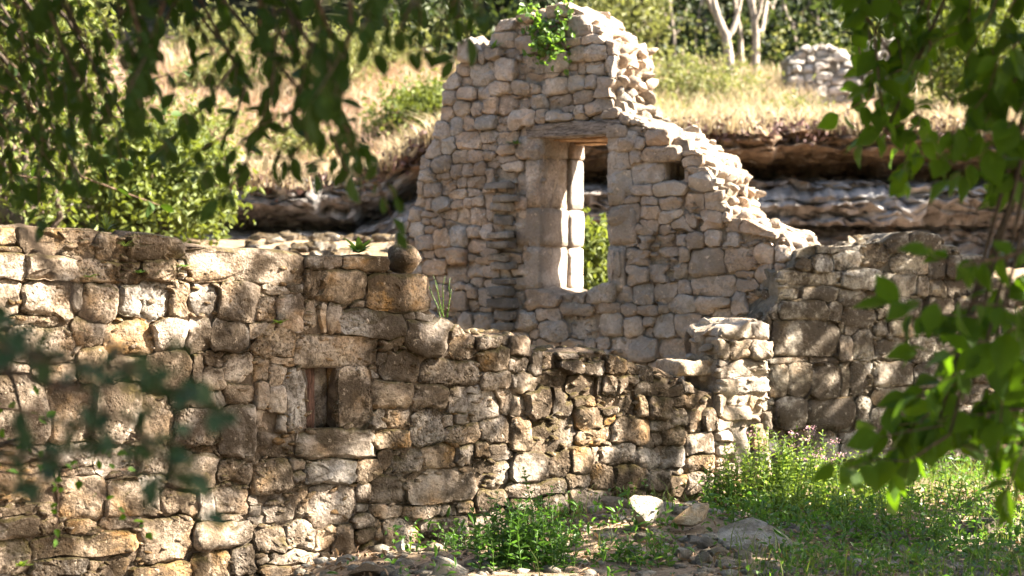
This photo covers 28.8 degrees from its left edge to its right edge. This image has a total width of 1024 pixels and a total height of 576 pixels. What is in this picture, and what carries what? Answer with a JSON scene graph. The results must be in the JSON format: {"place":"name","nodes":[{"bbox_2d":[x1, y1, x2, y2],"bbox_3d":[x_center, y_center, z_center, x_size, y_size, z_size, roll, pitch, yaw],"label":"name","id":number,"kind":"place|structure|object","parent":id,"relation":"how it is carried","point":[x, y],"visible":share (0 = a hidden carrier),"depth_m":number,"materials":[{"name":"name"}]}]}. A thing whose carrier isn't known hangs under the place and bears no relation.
{"place":"outdoors","nodes":[
{"label":"outdoors","id":0,"kind":"place"},
{"bbox_2d":[488,40,500,47],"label":"wall plant","id":1,"kind":"object","parent":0,"point":[494,45],"depth_m":15.64,"materials":[{"name":"green plant"}]},
{"bbox_2d":[4,0,1023,575],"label":"ground","id":2,"kind":"structure","parent":0,"point":[250,6],"depth_m":11.59,"materials":[{"name":"soil"}]},
{"bbox_2d":[0,378,152,546],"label":"sapling","id":3,"kind":"object","parent":2,"relation":"on","point":[78,483],"visible":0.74,"depth_m":7.00,"materials":[{"name":"green plant"}]},
{"bbox_2d":[0,0,153,229],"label":"bush","id":4,"kind":"object","parent":2,"relation":"on","point":[23,212],"visible":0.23,"depth_m":19.94,"materials":[{"name":"green plant"}]},
{"bbox_2d":[0,0,172,227],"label":"bush","id":5,"kind":"object","parent":2,"relation":"on","point":[109,57],"visible":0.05,"depth_m":23.30,"materials":[{"name":"green plant"}]},
{"bbox_2d":[0,0,194,216],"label":"slender tree","id":6,"kind":"object","parent":2,"relation":"on","point":[92,186],"visible":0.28,"depth_m":7.71,"materials":[{"name":"green plant"}]},
{"bbox_2d":[0,205,236,540],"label":"young tree","id":7,"kind":"object","parent":2,"relation":"on","point":[39,359],"visible":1,"depth_m":2.97,"materials":[{"name":"green plant"}]},
{"bbox_2d":[45,76,264,245],"bbox_3d":[-3.789,-1.293,21.134,2.372,1.987,2.188,0,0,0],"label":"bush","id":8,"kind":"object","parent":2,"relation":"on","point":[158,187],"visible":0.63,"depth_m":20.89,"materials":[{"name":"green plant"}]},
{"bbox_2d":[103,78,258,161],"bbox_3d":[-4.470,-1.909,26.289,2.765,1.774,2.078,0,0,0],"label":"bush","id":9,"kind":"object","parent":2,"relation":"on","point":[215,132],"visible":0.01,"depth_m":26.00,"materials":[{"name":"beige plant"}]},
{"bbox_2d":[154,21,280,98],"bbox_3d":[-5.020,-3.768,33.533,2.343,1.557,1.825,0,0,0],"label":"bush","id":10,"kind":"object","parent":2,"relation":"on","point":[206,72],"visible":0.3,"depth_m":33.35,"materials":[{"name":"beige plant"}]},
{"bbox_2d":[157,0,278,57],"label":"bush","id":11,"kind":"object","parent":2,"relation":"on","point":[178,38],"visible":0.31,"depth_m":37.19,"materials":[{"name":"beige plant"}]},
{"bbox_2d":[168,82,271,143],"bbox_3d":[-4.372,-2.476,29.477,1.787,1.120,1.478,0,0,-26],"label":"bush","id":12,"kind":"object","parent":2,"relation":"on","point":[238,121],"visible":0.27,"depth_m":29.33,"materials":[{"name":"beige plant"}]},
{"bbox_2d":[0,0,492,249],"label":"overhanging tree","id":13,"kind":"object","parent":2,"relation":"on","point":[316,104],"visible":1,"depth_m":5.48,"materials":[{"name":"green plant"}]},
{"bbox_2d":[235,108,347,165],"bbox_3d":[-3.059,-2.063,27.997,1.540,1.093,1.579,0,0,0],"label":"bush","id":14,"kind":"object","parent":2,"relation":"on","point":[291,134],"visible":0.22,"depth_m":27.81,"materials":[{"name":"beige plant"}]},
{"bbox_2d":[236,0,416,95],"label":"bush","id":15,"kind":"object","parent":2,"relation":"on","point":[355,48],"visible":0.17,"depth_m":33.30,"materials":[{"name":"beige plant"}]},
{"bbox_2d":[0,224,717,575],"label":"boundary wall","id":16,"kind":"structure","parent":2,"relation":"on","point":[368,400],"depth_m":10.94,"materials":[{"name":"beige stone"}]},
{"bbox_2d":[12,560,31,566],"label":"wall plant","id":17,"kind":"object","parent":16,"relation":"attached to","point":[22,564],"depth_m":9.96,"materials":[{"name":"green plant"}]},
{"bbox_2d":[93,214,117,229],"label":"wall plant","id":18,"kind":"object","parent":16,"relation":"on","point":[106,225],"depth_m":10.38,"materials":[{"name":"green plant"}]},
{"bbox_2d":[118,239,136,245],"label":"wall plant","id":19,"kind":"object","parent":16,"relation":"on","point":[124,244],"depth_m":10.31,"materials":[{"name":"green plant"}]},
{"bbox_2d":[344,236,379,252],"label":"fern","id":20,"kind":"object","parent":16,"relation":"on","point":[359,247],"visible":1,"depth_m":11.22,"materials":[{"name":"green plant"}]},
{"bbox_2d":[388,244,421,273],"bbox_3d":[-0.627,-0.167,11.523,0.208,0.190,0.259,0,0,-23],"label":"boulder","id":21,"kind":"object","parent":16,"relation":"on","point":[404,261],"visible":0.81,"depth_m":11.43,"materials":[{"name":"beige stone"}]},
{"bbox_2d":[426,274,451,316],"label":"seeding plant","id":22,"kind":"object","parent":16,"relation":"on","point":[441,310],"visible":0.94,"depth_m":11.69,"materials":[{"name":"green plant"}]},
{"bbox_2d":[347,563,384,575],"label":"rock","id":23,"kind":"object","parent":2,"relation":"on","point":[374,570],"visible":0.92,"depth_m":10.16,"materials":[{"name":"brown stone"}]},
{"bbox_2d":[329,21,436,71],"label":"bush","id":24,"kind":"object","parent":2,"relation":"on","point":[389,56],"visible":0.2,"depth_m":35.72,"materials":[{"name":"beige plant"}]},
{"bbox_2d":[395,539,404,552],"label":"rock","id":25,"kind":"object","parent":2,"relation":"on","point":[400,546],"visible":1,"depth_m":10.87,"materials":[{"name":"white stone"}]},
{"bbox_2d":[356,66,453,145],"bbox_3d":[-1.341,-2.700,29.520,2.040,1.470,2.036,0,0,-16],"label":"bush","id":26,"kind":"object","parent":2,"relation":"on","point":[405,101],"visible":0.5,"depth_m":29.14,"materials":[{"name":"green plant"}]},
{"bbox_2d":[242,231,602,264],"bbox_3d":[-0.389,0.149,20.847,5.006,1.565,4.834,0,0,0],"label":"rubble","id":27,"kind":"object","parent":2,"relation":"on","point":[317,244],"visible":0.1,"depth_m":20.98,"materials":[{"name":"grey stone"}]},
{"bbox_2d":[432,556,468,575],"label":"rock","id":28,"kind":"object","parent":2,"relation":"on","point":[447,569],"visible":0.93,"depth_m":9.84,"materials":[{"name":"beige stone"}]},
{"bbox_2d":[438,523,491,550],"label":"plant","id":29,"kind":"object","parent":2,"relation":"on","point":[453,542],"visible":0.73,"depth_m":10.96,"materials":[{"name":"green plant"}]},
{"bbox_2d":[404,0,529,39],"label":"forest tree","id":30,"kind":"object","parent":2,"relation":"on","point":[495,6],"visible":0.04,"depth_m":41.87,"materials":[{"name":"green plant"}]},
{"bbox_2d":[19,23,1000,218],"bbox_3d":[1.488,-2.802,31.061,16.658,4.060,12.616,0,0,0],"label":"dry grass","id":31,"kind":"structure","parent":2,"relation":"on","point":[777,81],"depth_m":32.34,"materials":[{"name":"beige plant"}]},
{"bbox_2d":[466,491,583,571],"bbox_3d":[0.067,1.252,10.224,0.615,0.396,0.609,0,0,0],"label":"shrub","id":32,"kind":"object","parent":2,"relation":"on","point":[510,552],"visible":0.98,"depth_m":10.19,"materials":[{"name":"green plant"}]},
{"bbox_2d":[42,121,1023,267],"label":"cliff","id":33,"kind":"structure","parent":2,"relation":"on","point":[823,202],"depth_m":24.25,"materials":[{"name":"grey stone"}]},
{"bbox_2d":[47,109,1023,201],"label":"cliff top scrub","id":34,"kind":"object","parent":33,"relation":"on","point":[792,127],"visible":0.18,"depth_m":24.09,"materials":[{"name":"beige plant"}]},
{"bbox_2d":[521,467,554,538],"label":"plant","id":35,"kind":"object","parent":2,"relation":"on","point":[529,496],"visible":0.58,"depth_m":11.21,"materials":[{"name":"green plant"}]},
{"bbox_2d":[488,0,616,34],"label":"forest tree","id":36,"kind":"object","parent":2,"relation":"on","point":[541,3],"visible":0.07,"depth_m":39.49,"materials":[{"name":"green plant"}]},
{"bbox_2d":[581,207,609,290],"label":"bush","id":37,"kind":"object","parent":2,"relation":"on","point":[595,251],"visible":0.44,"depth_m":19.41,"materials":[{"name":"green plant"}]},
{"bbox_2d":[394,2,820,379],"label":"gable wall","id":38,"kind":"structure","parent":2,"relation":"on","point":[494,228],"depth_m":15.39,"materials":[{"name":"stone"}]},
{"bbox_2d":[517,0,575,75],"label":"ivy","id":39,"kind":"object","parent":38,"relation":"attached to","point":[549,38],"visible":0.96,"depth_m":15.34,"materials":[{"name":"green plant"}]},
{"bbox_2d":[601,496,627,513],"bbox_3d":[0.596,1.270,11.648,0.168,0.109,0.088,0,0,-22],"label":"rock","id":40,"kind":"object","parent":2,"relation":"on","point":[610,501],"visible":0.84,"depth_m":11.62,"materials":[{"name":"grey stone"}]},
{"bbox_2d":[591,530,648,563],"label":"wild plant","id":41,"kind":"object","parent":2,"relation":"on","point":[618,551],"visible":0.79,"depth_m":10.37,"materials":[{"name":"green plant"}]},
{"bbox_2d":[558,0,702,70],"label":"bush","id":42,"kind":"object","parent":2,"relation":"on","point":[642,12],"visible":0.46,"depth_m":34.80,"materials":[{"name":"green plant"}]},
{"bbox_2d":[633,532,647,541],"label":"rock","id":43,"kind":"object","parent":2,"relation":"on","point":[640,535],"visible":0.66,"depth_m":10.84,"materials":[{"name":"grey stone"}]},
{"bbox_2d":[630,495,664,529],"bbox_3d":[0.733,1.250,11.110,0.222,0.203,0.122,0,0,-40],"label":"rock","id":44,"kind":"object","parent":2,"relation":"on","point":[646,506],"visible":0.98,"depth_m":11.07,"materials":[{"name":"white stone"}]},
{"bbox_2d":[617,531,682,567],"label":"wild plant","id":45,"kind":"object","parent":2,"relation":"on","point":[660,553],"visible":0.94,"depth_m":10.23,"materials":[{"name":"green plant"}]},
{"bbox_2d":[644,4,663,61],"bbox_3d":[2.832,-5.248,37.608,0.340,2.130,1.035,0,0,-34],"label":"bare tree","id":46,"kind":"object","parent":2,"relation":"on","point":[650,31],"visible":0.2,"depth_m":38.01,"materials":[{"name":"grey plant"}]},
{"bbox_2d":[288,482,1023,575],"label":"gravel","id":47,"kind":"structure","parent":2,"relation":"on","point":[429,569],"depth_m":10.56,"materials":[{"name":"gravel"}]},
{"bbox_2d":[652,530,672,543],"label":"rock","id":48,"kind":"object","parent":2,"relation":"on","point":[667,538],"visible":0.65,"depth_m":10.79,"materials":[{"name":"grey stone"}]},
{"bbox_2d":[314,493,1021,575],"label":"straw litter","id":49,"kind":"object","parent":2,"relation":"on","point":[645,548],"visible":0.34,"depth_m":10.64,"materials":[{"name":"beige plant"}]},
{"bbox_2d":[662,0,686,64],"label":"bare tree","id":50,"kind":"object","parent":2,"relation":"on","point":[674,33],"visible":0.52,"depth_m":37.00,"materials":[{"name":"grey plant"}]},
{"bbox_2d":[327,448,1023,575],"bbox_3d":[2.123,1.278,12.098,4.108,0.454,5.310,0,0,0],"label":"grass","id":51,"kind":"structure","parent":2,"relation":"on","point":[905,552],"depth_m":10.76,"materials":[{"name":"green plant"}]},
{"bbox_2d":[397,59,966,143],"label":"slope grass","id":52,"kind":"structure","parent":2,"relation":"on","point":[735,89],"depth_m":32.48,"materials":[{"name":"beige plant"}]},
{"bbox_2d":[672,547,692,560],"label":"rock","id":53,"kind":"object","parent":2,"relation":"on","point":[685,553],"visible":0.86,"depth_m":10.35,"materials":[{"name":"grey stone"}]},
{"bbox_2d":[678,491,695,501],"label":"grass tuft","id":54,"kind":"object","parent":2,"relation":"on","point":[686,499],"visible":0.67,"depth_m":12.30,"materials":[{"name":"green plant"}]},
{"bbox_2d":[660,93,716,115],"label":"bush","id":55,"kind":"object","parent":2,"relation":"on","point":[672,97],"visible":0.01,"depth_m":28.56,"materials":[{"name":"beige plant"}]},
{"bbox_2d":[669,503,708,526],"bbox_3d":[0.980,1.261,11.031,0.247,0.133,0.128,0,0,-25],"label":"rock","id":56,"kind":"object","parent":2,"relation":"on","point":[695,514],"visible":0.98,"depth_m":10.99,"materials":[{"name":"brown stone"}]},
{"bbox_2d":[685,0,707,62],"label":"bare tree","id":57,"kind":"object","parent":2,"relation":"on","point":[701,1],"visible":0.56,"depth_m":38.01,"materials":[{"name":"grey plant"}]},
{"bbox_2d":[374,0,1023,75],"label":"undergrowth","id":58,"kind":"object","parent":2,"relation":"on","point":[844,42],"visible":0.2,"depth_m":37.74,"materials":[{"name":"green plant"}]},
{"bbox_2d":[684,535,717,548],"bbox_3d":[1.004,1.367,10.703,0.216,0.070,0.093,0,0,43],"label":"rock","id":59,"kind":"object","parent":2,"relation":"on","point":[699,542],"visible":0.9,"depth_m":10.67,"materials":[{"name":"grey stone"}]},
{"bbox_2d":[695,551,712,563],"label":"rock","id":60,"kind":"object","parent":2,"relation":"on","point":[705,556],"visible":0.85,"depth_m":10.23,"materials":[{"name":"grey stone"}]},
{"bbox_2d":[700,1,708,54],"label":"bare tree","id":61,"kind":"object","parent":2,"relation":"on","point":[705,30],"visible":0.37,"depth_m":39.01,"materials":[{"name":"grey plant"}]},
{"bbox_2d":[640,31,783,103],"bbox_3d":[3.018,-3.546,33.004,2.672,1.435,2.424,0,0,37],"label":"bush","id":62,"kind":"object","parent":2,"relation":"on","point":[679,73],"visible":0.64,"depth_m":32.79,"materials":[{"name":"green plant"}]},
{"bbox_2d":[654,318,773,499],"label":"stone pier","id":63,"kind":"structure","parent":2,"relation":"on","point":[723,361],"depth_m":12.77,"materials":[{"name":"beige stone"}]},
{"bbox_2d":[698,466,736,510],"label":"wild plant","id":64,"kind":"object","parent":2,"relation":"on","point":[709,490],"visible":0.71,"depth_m":12.18,"materials":[{"name":"green plant"}]},
{"bbox_2d":[705,0,741,81],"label":"bare tree","id":65,"kind":"object","parent":2,"relation":"on","point":[726,34],"visible":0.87,"depth_m":34.97,"materials":[{"name":"white plant"}]},
{"bbox_2d":[733,0,744,73],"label":"bare tree","id":66,"kind":"object","parent":2,"relation":"on","point":[740,33],"visible":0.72,"depth_m":35.99,"materials":[{"name":"white plant"}]},
{"bbox_2d":[672,0,816,39],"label":"forest tree","id":67,"kind":"object","parent":2,"relation":"on","point":[728,15],"visible":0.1,"depth_m":41.40,"materials":[{"name":"green plant"}]},
{"bbox_2d":[717,517,792,553],"bbox_3d":[1.309,1.383,10.865,0.428,0.108,0.525,-6,13,-6],"label":"rock","id":68,"kind":"object","parent":2,"relation":"on","point":[752,527],"visible":0.58,"depth_m":10.86,"materials":[{"name":"grey stone"}]},
{"bbox_2d":[724,489,787,527],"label":"wild plant","id":69,"kind":"object","parent":2,"relation":"on","point":[758,511],"visible":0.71,"depth_m":11.29,"materials":[{"name":"green plant"}]},
{"bbox_2d":[718,443,796,510],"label":"wild plant","id":70,"kind":"object","parent":2,"relation":"on","point":[744,466],"visible":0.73,"depth_m":12.23,"materials":[{"name":"green plant"}]},
{"bbox_2d":[747,0,775,74],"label":"bare tree","id":71,"kind":"object","parent":2,"relation":"on","point":[755,35],"visible":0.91,"depth_m":35.48,"materials":[{"name":"white plant"}]},
{"bbox_2d":[739,424,814,505],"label":"wild plant","id":72,"kind":"object","parent":2,"relation":"on","point":[764,461],"visible":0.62,"depth_m":12.52,"materials":[{"name":"green plant"}]},
{"bbox_2d":[744,475,810,521],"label":"wild plant","id":73,"kind":"object","parent":2,"relation":"on","point":[785,490],"visible":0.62,"depth_m":11.90,"materials":[{"name":"green plant"}]},
{"bbox_2d":[761,4,796,58],"bbox_3d":[5.135,-5.330,38.718,0.827,2.127,0.453,0,0,25],"label":"bare tree","id":74,"kind":"object","parent":2,"relation":"on","point":[781,22],"visible":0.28,"depth_m":38.52,"materials":[{"name":"grey plant"}]},
{"bbox_2d":[747,73,834,117],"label":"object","id":75,"kind":"object","parent":2,"relation":"on","point":[798,99],"visible":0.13,"depth_m":30.36,"materials":[{"name":"beige plant"}]},
{"bbox_2d":[747,0,835,40],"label":"forest tree","id":76,"kind":"object","parent":2,"relation":"on","point":[779,1],"visible":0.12,"depth_m":41.78,"materials":[{"name":"green plant"}]},
{"bbox_2d":[782,0,810,50],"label":"bare tree","id":77,"kind":"object","parent":2,"relation":"on","point":[793,26],"visible":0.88,"depth_m":37.01,"materials":[{"name":"white plant"}]},
{"bbox_2d":[767,429,846,507],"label":"wild plant","id":78,"kind":"object","parent":2,"relation":"on","point":[821,457],"visible":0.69,"depth_m":12.44,"materials":[{"name":"green plant"}]},
{"bbox_2d":[810,3,827,35],"bbox_3d":[6.050,-5.248,38.188,1.031,2.126,0.191,0,0,-37],"label":"bare tree","id":79,"kind":"object","parent":2,"relation":"on","point":[818,25],"visible":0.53,"depth_m":38.02,"materials":[{"name":"grey plant"}]},
{"bbox_2d":[803,446,861,505],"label":"wild plant","id":80,"kind":"object","parent":2,"relation":"on","point":[817,467],"visible":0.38,"depth_m":12.67,"materials":[{"name":"green plant"}]},
{"bbox_2d":[808,482,863,523],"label":"wild plant","id":81,"kind":"object","parent":2,"relation":"on","point":[838,500],"visible":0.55,"depth_m":11.94,"materials":[{"name":"green plant"}]},
{"bbox_2d":[822,514,854,533],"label":"grass tuft","id":82,"kind":"object","parent":2,"relation":"on","point":[837,525],"visible":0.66,"depth_m":11.39,"materials":[{"name":"green plant"}]},
{"bbox_2d":[780,37,917,103],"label":"field wall","id":83,"kind":"structure","parent":2,"relation":"on","point":[830,65],"depth_m":33.58,"materials":[{"name":"grey stone"}]},
{"bbox_2d":[836,498,880,542],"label":"wild plant","id":84,"kind":"object","parent":2,"relation":"on","point":[866,520],"visible":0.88,"depth_m":11.23,"materials":[{"name":"green plant"}]},
{"bbox_2d":[848,453,888,510],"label":"wild plant","id":85,"kind":"object","parent":2,"relation":"on","point":[868,490],"visible":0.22,"depth_m":12.52,"materials":[{"name":"green plant"}]},
{"bbox_2d":[862,452,885,500],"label":"wild plant","id":86,"kind":"object","parent":2,"relation":"on","point":[882,487],"visible":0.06,"depth_m":12.89,"materials":[{"name":"green plant"}]},
{"bbox_2d":[739,231,1023,480],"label":"corner wall","id":87,"kind":"structure","parent":2,"relation":"on","point":[834,373],"depth_m":14.49,"materials":[{"name":"grey stone"}]},
{"bbox_2d":[879,479,930,513],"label":"wild plant","id":88,"kind":"object","parent":2,"relation":"on","point":[911,486],"visible":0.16,"depth_m":12.38,"materials":[{"name":"green plant"}]},
{"bbox_2d":[877,481,946,533],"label":"wild plant","id":89,"kind":"object","parent":2,"relation":"on","point":[890,521],"visible":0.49,"depth_m":11.62,"materials":[{"name":"green plant"}]},
{"bbox_2d":[900,545,931,562],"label":"grass tuft","id":90,"kind":"object","parent":2,"relation":"on","point":[920,553],"visible":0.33,"depth_m":10.61,"materials":[{"name":"green plant"}]},
{"bbox_2d":[812,0,1023,529],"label":"overhanging tree","id":91,"kind":"object","parent":2,"relation":"on","point":[928,432],"visible":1,"depth_m":5.79,"materials":[{"name":"green plant"}]},
{"bbox_2d":[912,455,948,504],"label":"wild plant","id":92,"kind":"object","parent":2,"relation":"on","point":[940,475],"visible":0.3,"depth_m":12.71,"materials":[{"name":"green plant"}]},
{"bbox_2d":[909,507,955,549],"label":"wild plant","id":93,"kind":"object","parent":2,"relation":"on","point":[936,535],"visible":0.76,"depth_m":11.18,"materials":[{"name":"green plant"}]},
{"bbox_2d":[939,455,973,511],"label":"wild plant","id":94,"kind":"object","parent":2,"relation":"on","point":[961,485],"visible":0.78,"depth_m":12.35,"materials":[{"name":"green plant"}]},
{"bbox_2d":[900,0,1023,112],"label":"bush","id":95,"kind":"object","parent":2,"relation":"on","point":[952,77],"visible":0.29,"depth_m":31.27,"materials":[{"name":"green plant"}]},
{"bbox_2d":[960,544,994,559],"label":"grass tuft","id":96,"kind":"object","parent":2,"relation":"on","point":[970,551],"visible":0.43,"depth_m":10.68,"materials":[{"name":"green plant"}]},
{"bbox_2d":[953,461,1006,506],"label":"wild plant","id":97,"kind":"object","parent":2,"relation":"on","point":[979,476],"visible":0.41,"depth_m":12.55,"materials":[{"name":"green plant"}]},
{"bbox_2d":[972,517,1005,535],"bbox_3d":[2.782,1.398,11.550,0.181,0.119,0.212,0,0,31],"label":"rock","id":98,"kind":"object","parent":2,"relation":"on","point":[987,520],"visible":0.54,"depth_m":11.50,"materials":[{"name":"beige stone"}]},
{"bbox_2d":[970,471,1023,527],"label":"wild plant","id":99,"kind":"object","parent":2,"relation":"on","point":[1000,491],"visible":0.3,"depth_m":11.89,"materials":[{"name":"green plant"}]},
{"bbox_2d":[988,540,1020,565],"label":"grass tuft","id":100,"kind":"object","parent":2,"relation":"on","point":[1005,560],"visible":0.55,"depth_m":10.38,"materials":[{"name":"green plant"}]},
{"bbox_2d":[5,95,1023,190],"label":"cliff top grass","id":101,"kind":"structure","parent":0,"point":[740,114],"depth_m":24.27,"materials":[{"name":"beige plant"}]}
]}

